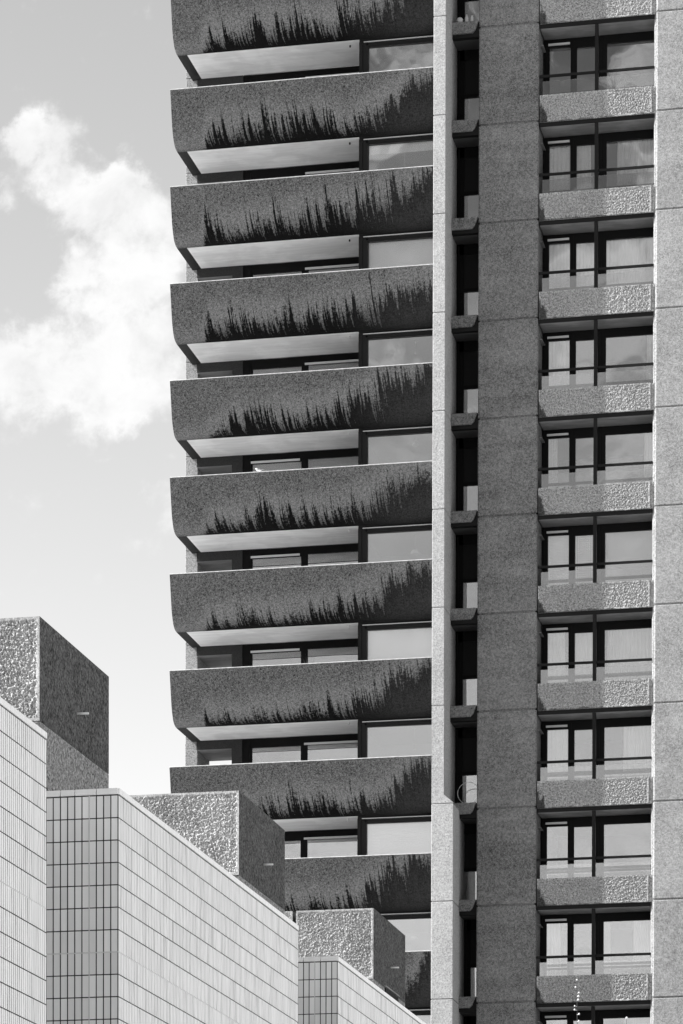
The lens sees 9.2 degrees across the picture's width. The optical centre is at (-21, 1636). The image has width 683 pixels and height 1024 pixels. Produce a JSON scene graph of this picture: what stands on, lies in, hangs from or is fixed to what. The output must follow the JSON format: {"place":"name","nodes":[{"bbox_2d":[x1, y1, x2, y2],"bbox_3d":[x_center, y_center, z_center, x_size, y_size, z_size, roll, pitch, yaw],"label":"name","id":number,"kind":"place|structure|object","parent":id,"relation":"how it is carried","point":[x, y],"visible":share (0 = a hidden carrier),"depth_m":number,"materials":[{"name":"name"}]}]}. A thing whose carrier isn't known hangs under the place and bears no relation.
{"place":"outdoors","nodes":[
{"label":"outdoors","id":0,"kind":"place"},
{"bbox_2d":[0,0,243,794],"label":"sky","id":1,"kind":"structure","parent":0,"point":[90,258],"materials":[{"name":"grey"}]},
{"bbox_2d":[285,911,295,922],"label":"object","id":2,"kind":"structure","parent":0,"point":[291,915],"depth_m":109.47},
{"label":"ground","id":3,"kind":"structure","parent":0,"visible":0},
{"bbox_2d":[0,697,425,1023],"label":"tiled building","id":4,"kind":"structure","parent":3,"relation":"on","point":[118,906],"depth_m":59.76,"materials":[{"name":"white tile"}]},
{"bbox_2d":[0,616,108,790],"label":"concrete block","id":5,"kind":"structure","parent":4,"relation":"on","point":[54,684],"depth_m":75.36,"materials":[{"name":"white concrete"}]},
{"bbox_2d":[129,791,284,914],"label":"concrete block","id":6,"kind":"structure","parent":4,"relation":"on","point":[239,835],"depth_m":91.83,"materials":[{"name":"white concrete"}]},
{"bbox_2d":[296,908,404,1006],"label":"concrete block","id":7,"kind":"structure","parent":4,"relation":"on","point":[368,943],"depth_m":109.28,"materials":[{"name":"grey concrete"}]},
{"bbox_2d":[385,988,397,1001],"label":"slot window","id":8,"kind":"structure","parent":7,"relation":"in","point":[387,991],"depth_m":111.59,"materials":[{"name":"black glass"}]},
{"bbox_2d":[169,0,682,1023],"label":"apartment tower","id":9,"kind":"structure","parent":3,"relation":"on","point":[317,390],"depth_m":124.55,"materials":[{"name":"concrete"}]},
{"bbox_2d":[242,544,357,569],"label":"sliding window","id":10,"kind":"structure","parent":9,"relation":"in","point":[248,556],"depth_m":127.90,"materials":[{"name":"black metal"}]},
{"bbox_2d":[242,639,357,666],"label":"sliding window","id":11,"kind":"structure","parent":9,"relation":"in","point":[248,651],"depth_m":127.97,"materials":[{"name":"black metal"}]},
{"bbox_2d":[242,734,357,762],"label":"sliding window","id":12,"kind":"structure","parent":9,"relation":"in","point":[248,745],"depth_m":128.03,"materials":[{"name":"black metal"}]},
{"bbox_2d":[243,353,357,374],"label":"sliding window","id":13,"kind":"structure","parent":9,"relation":"in","point":[303,362],"depth_m":127.72,"materials":[{"name":"black"}]},
{"bbox_2d":[243,448,357,472],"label":"sliding window","id":14,"kind":"structure","parent":9,"relation":"in","point":[303,457],"depth_m":127.81,"materials":[{"name":"black metal"}]},
{"bbox_2d":[243,66,358,82],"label":"sliding window","id":15,"kind":"structure","parent":9,"relation":"in","point":[353,69],"depth_m":127.47,"materials":[{"name":"black"}]},
{"bbox_2d":[243,162,358,180],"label":"sliding window","id":16,"kind":"structure","parent":9,"relation":"in","point":[349,166],"depth_m":127.56,"materials":[{"name":"black"}]},
{"bbox_2d":[243,257,358,277],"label":"sliding window","id":17,"kind":"structure","parent":9,"relation":"in","point":[304,266],"depth_m":127.65,"materials":[{"name":"black metal"}]},
{"bbox_2d":[285,829,356,857],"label":"sliding window","id":18,"kind":"structure","parent":9,"relation":"in","point":[303,836],"depth_m":127.97,"materials":[{"name":"black metal"}]},
{"bbox_2d":[357,814,430,855],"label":"picture window","id":19,"kind":"structure","parent":9,"relation":"in","point":[362,822],"depth_m":125.40,"materials":[{"name":"black metal"}]},
{"bbox_2d":[358,522,431,562],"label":"picture window","id":20,"kind":"structure","parent":9,"relation":"in","point":[363,531],"depth_m":125.12,"materials":[{"name":"black metal"}]},
{"bbox_2d":[358,620,431,660],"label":"picture window","id":21,"kind":"structure","parent":9,"relation":"in","point":[363,628],"depth_m":125.22,"materials":[{"name":"black metal"}]},
{"bbox_2d":[358,717,431,757],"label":"picture window","id":22,"kind":"structure","parent":9,"relation":"in","point":[363,725],"depth_m":125.31,"materials":[{"name":"black"}]},
{"bbox_2d":[358,327,432,366],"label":"picture window","id":23,"kind":"structure","parent":9,"relation":"in","point":[364,337],"depth_m":125.00,"materials":[{"name":"black metal"}]},
{"bbox_2d":[358,425,432,464],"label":"picture window","id":24,"kind":"structure","parent":9,"relation":"in","point":[363,435],"depth_m":125.06,"materials":[{"name":"black metal"}]},
{"bbox_2d":[359,132,432,170],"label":"picture window","id":25,"kind":"structure","parent":9,"relation":"in","point":[364,143],"depth_m":124.82,"materials":[{"name":"black"}]},
{"bbox_2d":[359,230,432,268],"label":"picture window","id":26,"kind":"structure","parent":9,"relation":"in","point":[364,240],"depth_m":124.91,"materials":[{"name":"black"}]},
{"bbox_2d":[359,34,433,72],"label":"picture window","id":27,"kind":"structure","parent":9,"relation":"in","point":[364,45],"depth_m":124.73,"materials":[{"name":"black metal"}]},
{"bbox_2d":[368,823,430,854],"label":"window blind","id":28,"kind":"object","parent":9,"relation":"attached to","point":[398,841],"depth_m":125.46,"materials":[{"name":"white fabric"}]},
{"bbox_2d":[369,628,431,659],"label":"window blind","id":29,"kind":"object","parent":9,"relation":"attached to","point":[401,643],"depth_m":125.29,"materials":[{"name":"white fabric"}]},
{"bbox_2d":[370,239,432,267],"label":"window blind","id":30,"kind":"object","parent":9,"relation":"attached to","point":[402,253],"depth_m":124.99,"materials":[{"name":"white fabric"}]},
{"bbox_2d":[370,142,432,166],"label":"window blind","id":31,"kind":"object","parent":9,"relation":"attached to","point":[404,149],"depth_m":124.90,"materials":[{"name":"white fabric"}]},
{"bbox_2d":[379,911,430,919],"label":"picture window","id":32,"kind":"structure","parent":9,"relation":"in","point":[413,914],"depth_m":125.22,"materials":[{"name":"black metal"}]},
{"bbox_2d":[410,535,419,554],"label":"pendant lamp","id":33,"kind":"object","parent":9,"relation":"hanging from","point":[414,552],"visible":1,"depth_m":125.64,"materials":[{"name":"white"}]},
{"bbox_2d":[411,50,421,67],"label":"pendant lamp","id":34,"kind":"object","parent":9,"relation":"hanging from","point":[416,65],"visible":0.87,"depth_m":125.23,"materials":[{"name":"white metal"}]},
{"bbox_2d":[407,1007,430,1015],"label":"picture window","id":35,"kind":"structure","parent":9,"relation":"in","point":[415,1011],"depth_m":125.19,"materials":[{"name":"black"}]},
{"bbox_2d":[417,1016,430,1023],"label":"window blind","id":36,"kind":"object","parent":9,"relation":"attached to","point":[424,1019],"depth_m":125.40,"materials":[{"name":"white fabric"}]},
{"bbox_2d":[455,631,476,705],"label":"narrow window","id":37,"kind":"structure","parent":9,"relation":"in","point":[465,641],"depth_m":125.74,"materials":[{"name":"black glass"}]},
{"bbox_2d":[455,727,476,802],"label":"narrow window","id":38,"kind":"structure","parent":9,"relation":"in","point":[465,738],"depth_m":125.80,"materials":[{"name":"black glass"}]},
{"bbox_2d":[455,534,477,608],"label":"narrow window","id":39,"kind":"structure","parent":9,"relation":"in","point":[466,545],"depth_m":125.64,"materials":[{"name":"black glass"}]},
{"bbox_2d":[456,340,477,413],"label":"narrow window","id":40,"kind":"structure","parent":9,"relation":"in","point":[466,351],"depth_m":125.49,"materials":[{"name":"black"}]},
{"bbox_2d":[456,437,477,510],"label":"narrow window","id":41,"kind":"structure","parent":9,"relation":"in","point":[466,448],"depth_m":125.58,"materials":[{"name":"black"}]},
{"bbox_2d":[456,243,478,315],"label":"narrow window","id":42,"kind":"structure","parent":9,"relation":"in","point":[467,254],"depth_m":125.43,"materials":[{"name":"black glass"}]},
{"bbox_2d":[457,0,478,21],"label":"narrow window","id":43,"kind":"structure","parent":9,"relation":"in","point":[460,3],"depth_m":125.22,"materials":[{"name":"black glass"}]},
{"bbox_2d":[457,49,478,119],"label":"narrow window","id":44,"kind":"structure","parent":9,"relation":"in","point":[467,60],"depth_m":125.28,"materials":[{"name":"black glass"}]},
{"bbox_2d":[457,146,478,217],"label":"narrow window","id":45,"kind":"structure","parent":9,"relation":"in","point":[467,157],"depth_m":125.34,"materials":[{"name":"black glass"}]},
{"bbox_2d":[464,1016,475,1023],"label":"narrow window","id":46,"kind":"structure","parent":9,"relation":"in","point":[469,1019],"depth_m":125.95,"materials":[{"name":"black"}]},
{"bbox_2d":[464,824,476,871],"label":"narrow window","id":47,"kind":"structure","parent":9,"relation":"in","point":[470,830],"depth_m":125.83,"materials":[{"name":"black glass"}]},
{"bbox_2d":[464,920,477,1003],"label":"narrow window","id":48,"kind":"structure","parent":9,"relation":"in","point":[469,925],"depth_m":125.89,"materials":[{"name":"black glass"}]},
{"bbox_2d":[549,439,557,486],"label":"curtain","id":49,"kind":"object","parent":9,"relation":"attached to","point":[553,458],"visible":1,"depth_m":125.03,"materials":[{"name":"fabric"}]},
{"bbox_2d":[547,924,560,975],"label":"curtain","id":50,"kind":"object","parent":9,"relation":"attached to","point":[553,941],"visible":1,"depth_m":125.39,"materials":[{"name":"fabric"}]},
{"bbox_2d":[548,633,565,682],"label":"curtain","id":51,"kind":"object","parent":9,"relation":"attached to","point":[556,647],"visible":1,"depth_m":125.15,"materials":[{"name":"fabric"}]},
{"bbox_2d":[547,730,567,780],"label":"curtain","id":52,"kind":"object","parent":9,"relation":"attached to","point":[557,744],"visible":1,"depth_m":125.21,"materials":[{"name":"fabric"}]},
{"bbox_2d":[549,341,568,388],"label":"curtain","id":53,"kind":"object","parent":9,"relation":"attached to","point":[558,354],"visible":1,"depth_m":124.91,"materials":[{"name":"fabric"}]},
{"bbox_2d":[549,535,568,584],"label":"slatted blind","id":54,"kind":"object","parent":9,"relation":"attached to","point":[560,551],"visible":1,"depth_m":125.02,"materials":[{"name":"white fabric"}]},
{"bbox_2d":[549,243,569,288],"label":"curtain","id":55,"kind":"object","parent":9,"relation":"attached to","point":[559,256],"visible":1,"depth_m":124.83,"materials":[{"name":"fabric"}]},
{"bbox_2d":[550,146,569,190],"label":"curtain","id":56,"kind":"object","parent":9,"relation":"attached to","point":[559,158],"visible":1,"depth_m":124.75,"materials":[{"name":"fabric"}]},
{"bbox_2d":[575,633,592,681],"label":"curtain","id":57,"kind":"object","parent":9,"relation":"attached to","point":[583,646],"visible":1,"depth_m":124.95,"materials":[{"name":"fabric"}]},
{"bbox_2d":[577,145,590,188],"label":"curtain","id":58,"kind":"object","parent":9,"relation":"attached to","point":[583,163],"visible":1,"depth_m":124.58,"materials":[{"name":"fabric"}]},
{"bbox_2d":[576,535,592,583],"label":"grid blind","id":59,"kind":"object","parent":9,"relation":"attached to","point":[585,555],"visible":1,"depth_m":124.84,"materials":[{"name":"white fabric"}]},
{"bbox_2d":[576,243,593,286],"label":"curtain","id":60,"kind":"object","parent":9,"relation":"attached to","point":[585,255],"visible":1,"depth_m":124.64,"materials":[{"name":"fabric"}]},
{"bbox_2d":[541,1009,649,1023],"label":"bay window","id":61,"kind":"structure","parent":9,"relation":"in","point":[571,1016],"depth_m":124.94,"materials":[{"name":"black"}]},
{"bbox_2d":[541,814,650,878],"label":"bay window","id":62,"kind":"structure","parent":9,"relation":"in","point":[572,822],"depth_m":124.88,"materials":[{"name":"black metal"}]},
{"bbox_2d":[541,912,650,975],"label":"bay window","id":63,"kind":"structure","parent":9,"relation":"in","point":[571,919],"depth_m":124.94,"materials":[{"name":"black"}]},
{"bbox_2d":[541,717,651,780],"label":"bay window","id":64,"kind":"structure","parent":9,"relation":"in","point":[572,726],"depth_m":124.79,"materials":[{"name":"black metal"}]},
{"bbox_2d":[542,521,651,585],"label":"bay window","id":65,"kind":"structure","parent":9,"relation":"in","point":[583,530],"depth_m":124.64,"materials":[{"name":"black metal"}]},
{"bbox_2d":[542,619,651,682],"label":"bay window","id":66,"kind":"structure","parent":9,"relation":"in","point":[570,628],"depth_m":124.73,"materials":[{"name":"black metal"}]},
{"bbox_2d":[543,326,652,389],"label":"bay window","id":67,"kind":"structure","parent":9,"relation":"in","point":[584,335],"depth_m":124.48,"materials":[{"name":"black metal"}]},
{"bbox_2d":[543,423,652,487],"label":"bay window","id":68,"kind":"structure","parent":9,"relation":"in","point":[577,433],"depth_m":124.54,"materials":[{"name":"black metal"}]},
{"bbox_2d":[543,227,653,291],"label":"bay window","id":69,"kind":"structure","parent":9,"relation":"in","point":[574,239],"depth_m":124.42,"materials":[{"name":"black"}]},
{"bbox_2d":[544,31,653,94],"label":"bay window","id":70,"kind":"structure","parent":9,"relation":"in","point":[604,40],"depth_m":124.27,"materials":[{"name":"black metal"}]},
{"bbox_2d":[544,129,653,192],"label":"bay window","id":71,"kind":"structure","parent":9,"relation":"in","point":[579,140],"depth_m":124.33,"materials":[{"name":"black metal"}]},
{"bbox_2d":[604,922,610,973],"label":"curtain","id":72,"kind":"object","parent":9,"relation":"attached to","point":[607,942],"visible":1,"depth_m":124.99,"materials":[{"name":"fabric"}]},
{"bbox_2d":[608,72,616,88],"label":"potted plant","id":73,"kind":"object","parent":9,"relation":"in","point":[614,85],"visible":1,"depth_m":123.58,"materials":[{"name":"grey plant"}]},
{"bbox_2d":[606,531,651,581],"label":"roller blind","id":74,"kind":"object","parent":9,"relation":"attached to","point":[628,546],"visible":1,"depth_m":124.54,"materials":[{"name":"white fabric"}]},
{"bbox_2d":[607,628,651,679],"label":"curtain","id":75,"kind":"object","parent":9,"relation":"attached to","point":[630,644],"visible":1,"depth_m":124.61,"materials":[{"name":"fabric"}]},
{"bbox_2d":[606,237,653,284],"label":"curtain","id":76,"kind":"object","parent":9,"relation":"attached to","point":[632,251],"visible":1,"depth_m":124.31,"materials":[{"name":"fabric"}]},
{"bbox_2d":[617,139,653,185],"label":"curtain","id":77,"kind":"object","parent":9,"relation":"attached to","point":[636,153],"visible":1,"depth_m":124.19,"materials":[{"name":"fabric"}]},
{"bbox_2d":[623,1017,649,1023],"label":"curtain","id":78,"kind":"object","parent":9,"relation":"attached to","point":[638,1020],"visible":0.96,"depth_m":124.84,"materials":[{"name":"fabric"}]},
{"bbox_2d":[623,726,650,777],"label":"curtain","id":79,"kind":"object","parent":9,"relation":"attached to","point":[636,741],"visible":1,"depth_m":124.63,"materials":[{"name":"fabric"}]},
{"bbox_2d":[633,920,650,972],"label":"curtain","id":80,"kind":"object","parent":9,"relation":"attached to","point":[642,938],"visible":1,"depth_m":124.74,"materials":[{"name":"fabric"}]},
{"bbox_2d":[644,433,652,481],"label":"curtain","id":81,"kind":"object","parent":9,"relation":"attached to","point":[648,455],"visible":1,"depth_m":124.32,"materials":[{"name":"fabric"}]},
{"bbox_2d":[646,335,652,382],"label":"curtain","id":82,"kind":"object","parent":9,"relation":"attached to","point":[649,356],"visible":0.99,"depth_m":124.23,"materials":[{"name":"fabric"}]},
{"bbox_2d":[574,979,579,1021],"bbox_3d":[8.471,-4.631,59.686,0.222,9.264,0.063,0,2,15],"label":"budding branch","id":83,"kind":"object","parent":3,"relation":"on","point":[577,1000],"visible":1,"depth_m":59.58,"materials":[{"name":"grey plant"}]}
]}

